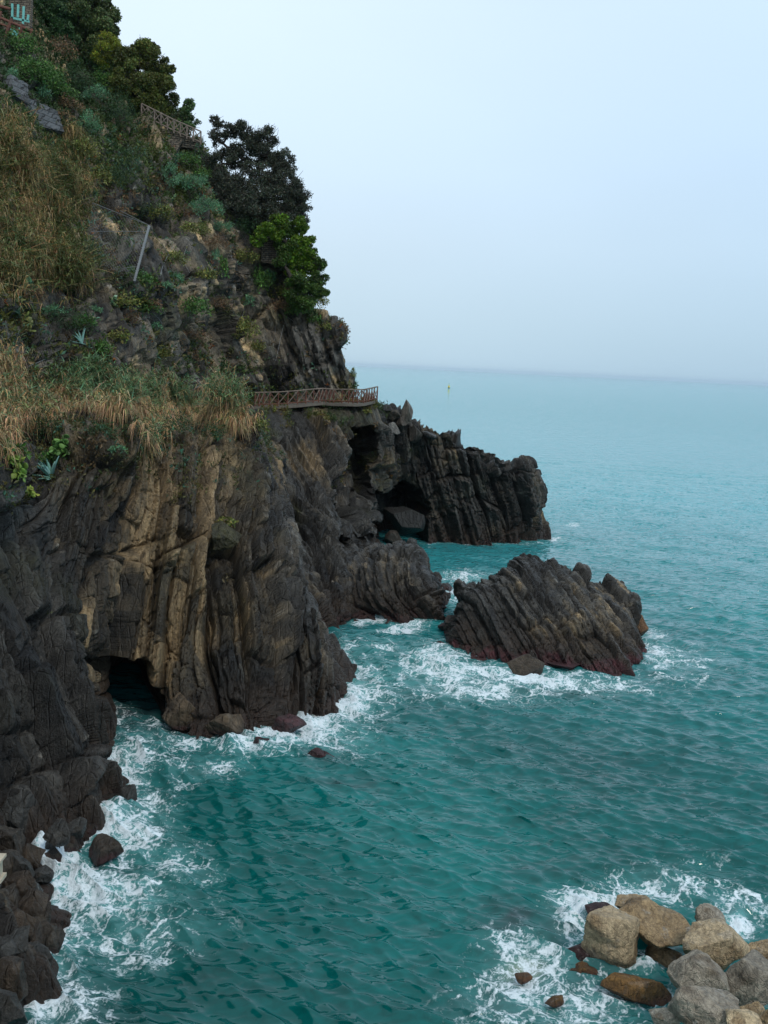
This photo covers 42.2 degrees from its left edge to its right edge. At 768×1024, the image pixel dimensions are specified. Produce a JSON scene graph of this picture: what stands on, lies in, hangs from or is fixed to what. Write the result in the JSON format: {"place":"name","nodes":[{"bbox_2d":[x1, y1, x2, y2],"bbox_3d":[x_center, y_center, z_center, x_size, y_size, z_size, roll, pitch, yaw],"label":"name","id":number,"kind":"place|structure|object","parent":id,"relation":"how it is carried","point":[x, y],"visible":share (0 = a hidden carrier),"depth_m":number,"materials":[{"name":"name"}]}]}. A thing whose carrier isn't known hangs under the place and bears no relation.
{"place":"outdoors","nodes":[
{"label":"outdoors","id":0,"kind":"place"},
{"bbox_2d":[0,0,354,471],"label":"hillside","id":1,"kind":"structure","parent":0,"point":[297,335],"depth_m":73.75,"materials":[{"name":"soil"}]},
{"bbox_2d":[1,74,28,105],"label":"facing wall","id":2,"kind":"structure","parent":1,"relation":"on","point":[20,87],"depth_m":64.97,"materials":[{"name":"grey stone"}]},
{"bbox_2d":[0,5,33,39],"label":"timber deck","id":3,"kind":"structure","parent":1,"relation":"on","point":[11,22],"depth_m":71.33,"materials":[{"name":"brown wood"}]},
{"bbox_2d":[7,0,32,30],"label":"stone building","id":4,"kind":"structure","parent":1,"relation":"on","point":[28,4],"depth_m":74.87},
{"bbox_2d":[2,26,42,55],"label":"green bush","id":5,"kind":"object","parent":1,"relation":"on","point":[27,44],"visible":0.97,"depth_m":70.80,"materials":[{"name":"green plant"}]},
{"bbox_2d":[10,54,58,90],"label":"green bush","id":6,"kind":"object","parent":1,"relation":"on","point":[34,64],"visible":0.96,"depth_m":68.13,"materials":[{"name":"green plant"}]},
{"bbox_2d":[25,98,63,135],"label":"rock outcrop","id":7,"kind":"structure","parent":1,"relation":"on","point":[49,117],"depth_m":68.42,"materials":[{"name":"grey stone"}]},
{"bbox_2d":[33,0,82,69],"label":"broadleaf tree","id":8,"kind":"object","parent":1,"relation":"on","point":[52,12],"visible":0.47,"depth_m":79.37,"materials":[{"name":"green plant"}]},
{"bbox_2d":[0,93,123,312],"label":"reed thicket","id":9,"kind":"object","parent":1,"relation":"on","point":[30,154],"visible":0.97,"depth_m":57.20,"materials":[{"name":"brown plant"}]},
{"bbox_2d":[46,80,80,100],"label":"green bush","id":10,"kind":"object","parent":1,"relation":"on","point":[62,89],"visible":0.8,"depth_m":72.04,"materials":[{"name":"green plant"}]},
{"bbox_2d":[49,34,79,60],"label":"dry bush","id":11,"kind":"object","parent":1,"relation":"on","point":[70,45],"visible":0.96,"depth_m":77.57,"materials":[{"name":"brown plant"}]},
{"bbox_2d":[45,299,100,337],"bbox_3d":[-17.351,-10.571,54.843,3.386,2.224,2.997,2,8,-6],"label":"dark bush","id":12,"kind":"object","parent":1,"relation":"on","point":[74,315],"visible":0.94,"depth_m":54.80,"materials":[{"name":"green plant"}]},
{"bbox_2d":[60,58,100,97],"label":"dark bush","id":13,"kind":"object","parent":1,"relation":"on","point":[83,80],"visible":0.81,"depth_m":77.59,"materials":[{"name":"green plant"}]},
{"bbox_2d":[70,137,103,159],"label":"olive bush","id":14,"kind":"object","parent":1,"relation":"on","point":[85,145],"visible":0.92,"depth_m":69.48,"materials":[{"name":"green plant"}]},
{"bbox_2d":[77,108,102,133],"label":"spurge bush","id":15,"kind":"object","parent":1,"relation":"on","point":[92,121],"visible":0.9,"depth_m":72.58,"materials":[{"name":"green plant"}]},
{"bbox_2d":[63,0,122,62],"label":"ivy tree","id":16,"kind":"object","parent":1,"relation":"on","point":[93,19],"visible":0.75,"depth_m":82.12,"materials":[{"name":"green plant"}]},
{"bbox_2d":[80,83,110,100],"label":"spurge bush","id":17,"kind":"object","parent":1,"relation":"on","point":[91,92],"visible":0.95,"depth_m":77.67,"materials":[{"name":"green plant"}]},
{"bbox_2d":[79,37,118,78],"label":"dark bush","id":18,"kind":"object","parent":1,"relation":"on","point":[107,60],"visible":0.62,"depth_m":81.03,"materials":[{"name":"green plant"}]},
{"bbox_2d":[89,164,113,185],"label":"olive bush","id":19,"kind":"object","parent":1,"relation":"on","point":[108,178],"visible":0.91,"depth_m":69.45,"materials":[{"name":"green plant"}]},
{"bbox_2d":[91,64,113,88],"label":"green bush","id":20,"kind":"object","parent":1,"relation":"on","point":[102,76],"visible":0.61,"depth_m":81.03,"materials":[{"name":"green plant"}]},
{"bbox_2d":[90,29,122,73],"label":"yellow tree","id":21,"kind":"object","parent":1,"relation":"on","point":[112,40],"visible":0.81,"depth_m":81.03,"materials":[{"name":"green plant"}]},
{"bbox_2d":[92,84,142,130],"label":"dark bush","id":22,"kind":"object","parent":1,"relation":"on","point":[116,110],"visible":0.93,"depth_m":77.92,"materials":[{"name":"green plant"}]},
{"bbox_2d":[108,325,133,343],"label":"olive bush","id":23,"kind":"object","parent":1,"relation":"on","point":[112,333],"visible":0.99,"depth_m":57.64,"materials":[{"name":"green plant"}]},
{"bbox_2d":[109,292,143,309],"bbox_3d":[-15.489,-12.651,59.471,1.837,1.092,1.980,9,11,39],"label":"olive bush","id":24,"kind":"object","parent":1,"relation":"on","point":[128,303],"visible":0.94,"depth_m":59.35,"materials":[{"name":"green plant"}]},
{"bbox_2d":[0,323,254,468],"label":"reed band","id":25,"kind":"object","parent":1,"relation":"on","point":[85,375],"visible":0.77,"depth_m":49.79,"materials":[{"name":"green plant"}]},
{"bbox_2d":[87,203,171,280],"bbox_3d":[-15.189,-16.182,60.103,5.754,4.421,1.674,-3,10,-34],"label":"rockfall barrier","id":26,"kind":"object","parent":1,"relation":"on","point":[148,227],"visible":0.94,"depth_m":59.73,"materials":[{"name":"metal"}]},
{"bbox_2d":[104,150,158,188],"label":"dark bush","id":27,"kind":"object","parent":1,"relation":"on","point":[121,171],"visible":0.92,"depth_m":71.24,"materials":[{"name":"green plant"}]},
{"bbox_2d":[0,382,263,450],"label":"dry reeds","id":28,"kind":"object","parent":1,"relation":"on","point":[235,422],"visible":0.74,"depth_m":48.91,"materials":[{"name":"beige plant"}]},
{"bbox_2d":[107,37,179,118],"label":"round tree","id":29,"kind":"object","parent":1,"relation":"on","point":[152,84],"visible":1,"depth_m":81.49,"materials":[{"name":"green plant"}]},
{"bbox_2d":[144,202,178,221],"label":"olive bush","id":30,"kind":"object","parent":1,"relation":"on","point":[157,212],"visible":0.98,"depth_m":73.31,"materials":[{"name":"green plant"}]},
{"bbox_2d":[133,120,195,150],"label":"retaining wall","id":31,"kind":"structure","parent":1,"relation":"on","point":[188,144],"depth_m":81.92,"materials":[{"name":"stone"}]},
{"bbox_2d":[141,103,201,144],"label":"wooden railing","id":32,"kind":"object","parent":31,"relation":"on","point":[173,126],"visible":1,"depth_m":81.28,"materials":[{"name":"brown wood"}]},
{"bbox_2d":[161,247,190,265],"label":"olive bush","id":33,"kind":"object","parent":1,"relation":"on","point":[175,256],"visible":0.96,"depth_m":67.60,"materials":[{"name":"green plant"}]},
{"bbox_2d":[164,173,191,189],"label":"spurge bush","id":34,"kind":"object","parent":1,"relation":"on","point":[178,177],"visible":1,"depth_m":77.56,"materials":[{"name":"green plant"}]},
{"bbox_2d":[0,0,358,427],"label":"hillside scrub","id":35,"kind":"object","parent":1,"relation":"on","point":[113,137],"visible":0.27,"depth_m":72.44,"materials":[{"name":"green plant"}]},
{"bbox_2d":[177,98,201,132],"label":"laurel tree","id":36,"kind":"object","parent":1,"relation":"on","point":[185,116],"visible":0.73,"depth_m":84.69,"materials":[{"name":"green plant"}]},
{"bbox_2d":[178,218,211,237],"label":"olive bush","id":37,"kind":"object","parent":1,"relation":"on","point":[190,225],"visible":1,"depth_m":72.48,"materials":[{"name":"green plant"}]},
{"bbox_2d":[177,295,214,317],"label":"green bush","id":38,"kind":"object","parent":1,"relation":"on","point":[192,305],"visible":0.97,"depth_m":68.08,"materials":[{"name":"green plant"}]},
{"bbox_2d":[183,172,210,189],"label":"spurge bush","id":39,"kind":"object","parent":1,"relation":"on","point":[195,178],"visible":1,"depth_m":77.56,"materials":[{"name":"green plant"}]},
{"bbox_2d":[193,265,218,279],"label":"olive bush","id":40,"kind":"object","parent":1,"relation":"on","point":[211,274],"visible":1,"depth_m":70.86,"materials":[{"name":"green plant"}]},
{"bbox_2d":[190,195,224,218],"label":"spurge bush","id":41,"kind":"object","parent":1,"relation":"on","point":[212,204],"visible":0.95,"depth_m":75.96,"materials":[{"name":"green plant"}]},
{"bbox_2d":[234,311,260,342],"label":"olive bush","id":42,"kind":"object","parent":1,"relation":"on","point":[243,326],"visible":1,"depth_m":76.87,"materials":[{"name":"green plant"}]},
{"bbox_2d":[235,246,260,263],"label":"olive bush","id":43,"kind":"object","parent":1,"relation":"on","point":[239,253],"visible":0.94,"depth_m":80.25,"materials":[{"name":"green plant"}]},
{"bbox_2d":[201,114,313,233],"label":"dark tree","id":44,"kind":"object","parent":1,"relation":"on","point":[238,194],"visible":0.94,"depth_m":81.75,"materials":[{"name":"green plant"}]},
{"bbox_2d":[251,263,276,293],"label":"green bush","id":45,"kind":"object","parent":1,"relation":"on","point":[258,279],"visible":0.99,"depth_m":81.65,"materials":[{"name":"green plant"}]},
{"bbox_2d":[261,238,278,268],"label":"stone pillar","id":46,"kind":"structure","parent":1,"relation":"on","point":[268,252],"depth_m":81.52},
{"bbox_2d":[249,213,323,276],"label":"lime tree","id":47,"kind":"object","parent":1,"relation":"on","point":[304,254],"visible":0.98,"depth_m":80.86,"materials":[{"name":"green plant"}]},
{"bbox_2d":[271,223,330,310],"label":"leafy tree","id":48,"kind":"object","parent":1,"relation":"on","point":[313,283],"visible":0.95,"depth_m":81.20,"materials":[{"name":"green plant"}]},
{"bbox_2d":[0,407,356,1008],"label":"sea cliff","id":49,"kind":"structure","parent":0,"point":[137,575],"depth_m":41.51,"materials":[{"name":"stone"}]},
{"bbox_2d":[0,849,19,877],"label":"rock","id":50,"kind":"object","parent":49,"relation":"on","point":[8,863],"visible":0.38,"depth_m":27.00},
{"bbox_2d":[2,883,20,908],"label":"rock","id":51,"kind":"object","parent":49,"relation":"on","point":[14,898],"visible":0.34,"depth_m":25.83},
{"bbox_2d":[0,825,25,854],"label":"rock","id":52,"kind":"object","parent":49,"relation":"on","point":[12,838],"visible":0.65,"depth_m":27.73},
{"bbox_2d":[0,956,27,1001],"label":"rock","id":53,"kind":"object","parent":49,"relation":"on","point":[13,975],"visible":0.76,"depth_m":22.01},
{"bbox_2d":[0,989,27,1023],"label":"rock","id":54,"kind":"object","parent":49,"relation":"on","point":[12,1010],"visible":1,"depth_m":20.45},
{"bbox_2d":[0,925,29,958],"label":"rock","id":55,"kind":"object","parent":49,"relation":"on","point":[15,943],"visible":0.73,"depth_m":22.93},
{"bbox_2d":[0,437,32,459],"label":"green bush","id":56,"kind":"object","parent":49,"relation":"on","point":[22,448],"visible":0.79,"depth_m":35.29,"materials":[{"name":"green plant"}]},
{"bbox_2d":[6,455,27,481],"bbox_3d":[-13.186,-1.545,35.180,1.263,0.987,1.019,3,8,0],"label":"prickly pear","id":57,"kind":"object","parent":49,"relation":"on","point":[21,470],"visible":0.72,"depth_m":34.95,"materials":[{"name":"green plant"}]},
{"bbox_2d":[2,870,35,897],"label":"rock","id":58,"kind":"object","parent":49,"relation":"on","point":[24,881],"visible":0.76,"depth_m":26.32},
{"bbox_2d":[0,787,38,833],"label":"rock","id":59,"kind":"object","parent":49,"relation":"on","point":[15,809],"visible":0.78,"depth_m":29.92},
{"bbox_2d":[9,904,35,941],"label":"rock","id":60,"kind":"object","parent":49,"relation":"on","point":[23,918],"visible":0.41,"depth_m":24.29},
{"bbox_2d":[12,855,34,876],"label":"rock","id":61,"kind":"object","parent":49,"relation":"on","point":[21,863],"visible":0.59,"depth_m":27.02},
{"bbox_2d":[22,842,45,869],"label":"rock","id":62,"kind":"object","parent":49,"relation":"on","point":[32,854],"visible":0.56,"depth_m":28.07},
{"bbox_2d":[19,888,48,916],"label":"rock","id":63,"kind":"object","parent":49,"relation":"on","point":[32,902],"visible":0.58,"depth_m":25.75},
{"bbox_2d":[30,920,44,944],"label":"rock","id":64,"kind":"object","parent":49,"relation":"on","point":[38,935],"visible":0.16,"depth_m":24.68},
{"bbox_2d":[28,941,52,965],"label":"rock","id":65,"kind":"object","parent":49,"relation":"on","point":[40,947],"visible":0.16,"depth_m":23.86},
{"bbox_2d":[33,864,53,882],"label":"rock","id":66,"kind":"object","parent":49,"relation":"on","point":[44,873],"visible":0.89,"depth_m":27.73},
{"bbox_2d":[32,456,58,480],"bbox_3d":[-13.853,-1.532,40.966,1.171,1.680,1.752,3,8,0],"label":"agave","id":67,"kind":"object","parent":49,"relation":"on","point":[48,469],"visible":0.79,"depth_m":40.61,"materials":[{"name":"green plant"}]},
{"bbox_2d":[23,405,76,442],"bbox_3d":[-14.540,-3.840,43.962,2.571,1.966,2.637,-2,10,-29],"label":"dark bush","id":68,"kind":"object","parent":49,"relation":"on","point":[48,422],"visible":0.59,"depth_m":43.72,"materials":[{"name":"green plant"}]},
{"bbox_2d":[42,818,69,846],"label":"rock","id":69,"kind":"object","parent":49,"relation":"on","point":[57,834],"visible":1,"depth_m":29.05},
{"bbox_2d":[49,434,69,457],"bbox_3d":[-13.285,-2.754,41.091,0.949,1.029,1.075,3,8,0],"label":"prickly pear","id":70,"kind":"object","parent":49,"relation":"on","point":[57,447],"visible":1,"depth_m":40.80,"materials":[{"name":"green plant"}]},
{"bbox_2d":[67,817,86,838],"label":"rock","id":71,"kind":"object","parent":49,"relation":"on","point":[77,827],"visible":0.84,"depth_m":30.36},
{"bbox_2d":[80,416,125,440],"bbox_3d":[-11.670,-3.326,40.917,1.674,1.239,1.525,8,10,33],"label":"dark bush","id":72,"kind":"object","parent":49,"relation":"on","point":[108,429],"visible":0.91,"depth_m":40.86,"materials":[{"name":"green plant"}]},
{"bbox_2d":[117,415,163,442],"bbox_3d":[-10.314,-3.534,42.079,2.136,1.227,2.082,2,8,-4],"label":"dark bush","id":73,"kind":"object","parent":49,"relation":"on","point":[140,429],"visible":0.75,"depth_m":41.83,"materials":[{"name":"green plant"}]},
{"bbox_2d":[0,404,287,613],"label":"cliff top plants","id":74,"kind":"object","parent":49,"relation":"on","point":[80,422],"visible":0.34,"depth_m":42.69,"materials":[{"name":"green plant"}]},
{"bbox_2d":[162,692,195,730],"bbox_3d":[-8.197,8.163,40.781,1.004,1.509,1.576,10,11,42],"label":"rock","id":75,"kind":"object","parent":49,"relation":"on","point":[179,710],"visible":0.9,"depth_m":40.43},
{"bbox_2d":[156,407,205,434],"bbox_3d":[-9.569,-4.138,45.951,2.378,1.366,2.319,4,8,11],"label":"dark bush","id":76,"kind":"object","parent":49,"relation":"on","point":[177,421],"visible":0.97,"depth_m":45.92,"materials":[{"name":"green plant"}]},
{"bbox_2d":[194,419,230,437],"bbox_3d":[-8.110,-4.008,48.197,1.841,1.058,1.878,11,11,44],"label":"dark bush","id":77,"kind":"object","parent":49,"relation":"on","point":[216,432],"visible":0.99,"depth_m":47.92,"materials":[{"name":"green plant"}]},
{"bbox_2d":[211,521,241,551],"bbox_3d":[-7.178,1.160,45.353,1.414,1.512,1.527,1,9,-13],"label":"rock block","id":78,"kind":"object","parent":49,"relation":"on","point":[225,536],"visible":0.99,"depth_m":44.93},
{"bbox_2d":[24,365,767,1023],"bbox_3d":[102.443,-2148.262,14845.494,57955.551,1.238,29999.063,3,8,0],"label":"sea","id":79,"kind":"structure","parent":0,"point":[446,833],"depth_m":35.75,"materials":[{"name":"liquid"}]},
{"bbox_2d":[33,901,51,922],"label":"rock","id":80,"kind":"object","parent":79,"relation":"in","point":[45,915],"visible":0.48,"depth_m":25.74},
{"bbox_2d":[41,924,65,953],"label":"rock","id":81,"kind":"object","parent":79,"relation":"in","point":[53,934],"visible":0.82,"depth_m":24.97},
{"bbox_2d":[89,833,123,865],"bbox_3d":[-8.399,10.171,30.072,0.876,0.808,0.836,-3,10,-35],"label":"rock","id":82,"kind":"object","parent":79,"relation":"in","point":[104,848],"visible":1,"depth_m":29.82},
{"bbox_2d":[118,784,136,800],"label":"rock","id":83,"kind":"object","parent":79,"relation":"in","point":[128,792],"visible":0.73,"depth_m":33.61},
{"bbox_2d":[205,713,243,735],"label":"rock","id":84,"kind":"object","parent":79,"relation":"in","point":[222,724],"visible":0.94,"depth_m":39.94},
{"bbox_2d":[271,714,306,732],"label":"rock","id":85,"kind":"object","parent":79,"relation":"in","point":[290,723],"visible":0.97,"depth_m":40.64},
{"bbox_2d":[331,537,452,623],"bbox_3d":[0.975,5.650,68.603,7.813,8.509,21.452,3,8,3],"label":"rock outcrop","id":86,"kind":"object","parent":79,"relation":"in","point":[399,581],"visible":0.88,"depth_m":60.88,"materials":[{"name":"stone"}]},
{"bbox_2d":[252,403,550,628],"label":"headland","id":87,"kind":"structure","parent":79,"relation":"in","point":[448,486],"depth_m":83.18,"materials":[{"name":"stone"}]},
{"bbox_2d":[246,400,377,409],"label":"walkway","id":88,"kind":"structure","parent":87,"relation":"on","point":[315,403],"depth_m":79.08,"materials":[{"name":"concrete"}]},
{"bbox_2d":[254,386,377,406],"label":"wooden railing","id":89,"kind":"object","parent":88,"relation":"on","point":[366,395],"visible":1,"depth_m":79.13,"materials":[{"name":"brown wood"}]},
{"bbox_2d":[260,397,411,487],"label":"crag plants","id":90,"kind":"object","parent":87,"relation":"on","point":[378,405],"visible":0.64,"depth_m":78.47,"materials":[{"name":"green plant"}]},
{"bbox_2d":[384,506,424,534],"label":"rock block","id":91,"kind":"object","parent":87,"relation":"on","point":[404,520],"visible":1,"depth_m":84.15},
{"bbox_2d":[400,400,412,424],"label":"rock block","id":92,"kind":"object","parent":87,"relation":"on","point":[406,411],"visible":0.98,"depth_m":82.86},
{"bbox_2d":[507,654,544,675],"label":"rock","id":93,"kind":"object","parent":79,"relation":"in","point":[524,664],"visible":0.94,"depth_m":49.75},
{"bbox_2d":[438,553,646,675],"bbox_3d":[9.452,7.541,60.577,12.725,10.404,21.126,3,8,0],"label":"rocky islet","id":94,"kind":"object","parent":79,"relation":"in","point":[549,610],"visible":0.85,"depth_m":54.27,"materials":[{"name":"stone"}]},
{"bbox_2d":[567,943,589,960],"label":"boulder","id":95,"kind":"object","parent":79,"relation":"in","point":[580,953],"visible":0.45,"depth_m":25.64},
{"bbox_2d":[569,961,597,974],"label":"rock","id":96,"kind":"object","parent":79,"relation":"in","point":[582,967],"visible":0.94,"depth_m":25.23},
{"bbox_2d":[581,905,639,968],"bbox_3d":[5.859,11.048,25.725,1.526,1.743,1.449,3,8,0],"label":"boulder","id":97,"kind":"object","parent":79,"relation":"in","point":[611,935],"visible":0.94,"depth_m":25.17,"materials":[{"name":"stone"}]},
{"bbox_2d":[615,894,650,907],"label":"boulder","id":98,"kind":"object","parent":79,"relation":"in","point":[621,900],"visible":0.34,"depth_m":27.42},
{"bbox_2d":[600,972,671,1006],"bbox_3d":[6.183,11.715,24.412,1.648,0.706,0.907,6,9,23],"label":"boulder","id":99,"kind":"object","parent":79,"relation":"in","point":[640,990],"visible":0.99,"depth_m":24.21,"materials":[{"name":"stone"}]},
{"bbox_2d":[645,945,681,967],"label":"boulder","id":100,"kind":"object","parent":79,"relation":"in","point":[666,957],"visible":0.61,"depth_m":25.64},
{"bbox_2d":[619,896,689,948],"bbox_3d":[7.000,10.769,26.103,2.236,1.261,1.926,0,9,-18],"label":"boulder","id":101,"kind":"object","parent":100,"relation":"on","point":[661,927],"visible":0.84,"depth_m":25.70,"materials":[{"name":"stone"}]},
{"bbox_2d":[682,918,749,970],"bbox_3d":[8.363,10.785,24.802,1.404,1.218,2.066,8,10,31],"label":"boulder","id":102,"kind":"object","parent":101,"relation":"on","point":[723,944],"visible":0.86,"depth_m":24.36,"materials":[{"name":"stone"}]},
{"bbox_2d":[648,1007,680,1023],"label":"boulder","id":103,"kind":"object","parent":79,"relation":"on","point":[663,1015],"visible":0.81,"depth_m":21.65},
{"bbox_2d":[667,985,739,1023],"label":"boulder","id":104,"kind":"object","parent":79,"relation":"on","point":[690,1004],"visible":0.94,"depth_m":20.98,"materials":[{"name":"stone"}]},
{"bbox_2d":[740,1001,764,1015],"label":"boulder","id":105,"kind":"object","parent":104,"relation":"on","point":[757,1007],"visible":0.48,"depth_m":21.07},
{"bbox_2d":[694,903,725,921],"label":"boulder","id":106,"kind":"object","parent":79,"relation":"in","point":[704,911],"visible":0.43,"depth_m":26.61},
{"bbox_2d":[725,1009,761,1023],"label":"boulder","id":107,"kind":"object","parent":79,"relation":"on","point":[740,1016],"visible":1,"depth_m":20.43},
{"bbox_2d":[725,949,767,1005],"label":"boulder","id":108,"kind":"object","parent":79,"relation":"in","point":[747,976],"visible":0.81,"depth_m":23.09,"materials":[{"name":"stone"}]},
{"bbox_2d":[667,949,729,991],"bbox_3d":[7.301,10.803,23.283,1.377,1.210,1.436,3,8,0],"label":"boulder","id":109,"kind":"object","parent":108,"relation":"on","point":[695,967],"visible":0.69,"depth_m":22.75,"materials":[{"name":"stone"}]},
{"bbox_2d":[748,939,767,958],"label":"boulder","id":110,"kind":"object","parent":79,"relation":"in","point":[761,946],"visible":0.63,"depth_m":24.75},
{"bbox_2d":[111,0,767,384],"label":"sky","id":111,"kind":"structure","parent":0,"point":[541,187],"materials":[{"name":"blue"}]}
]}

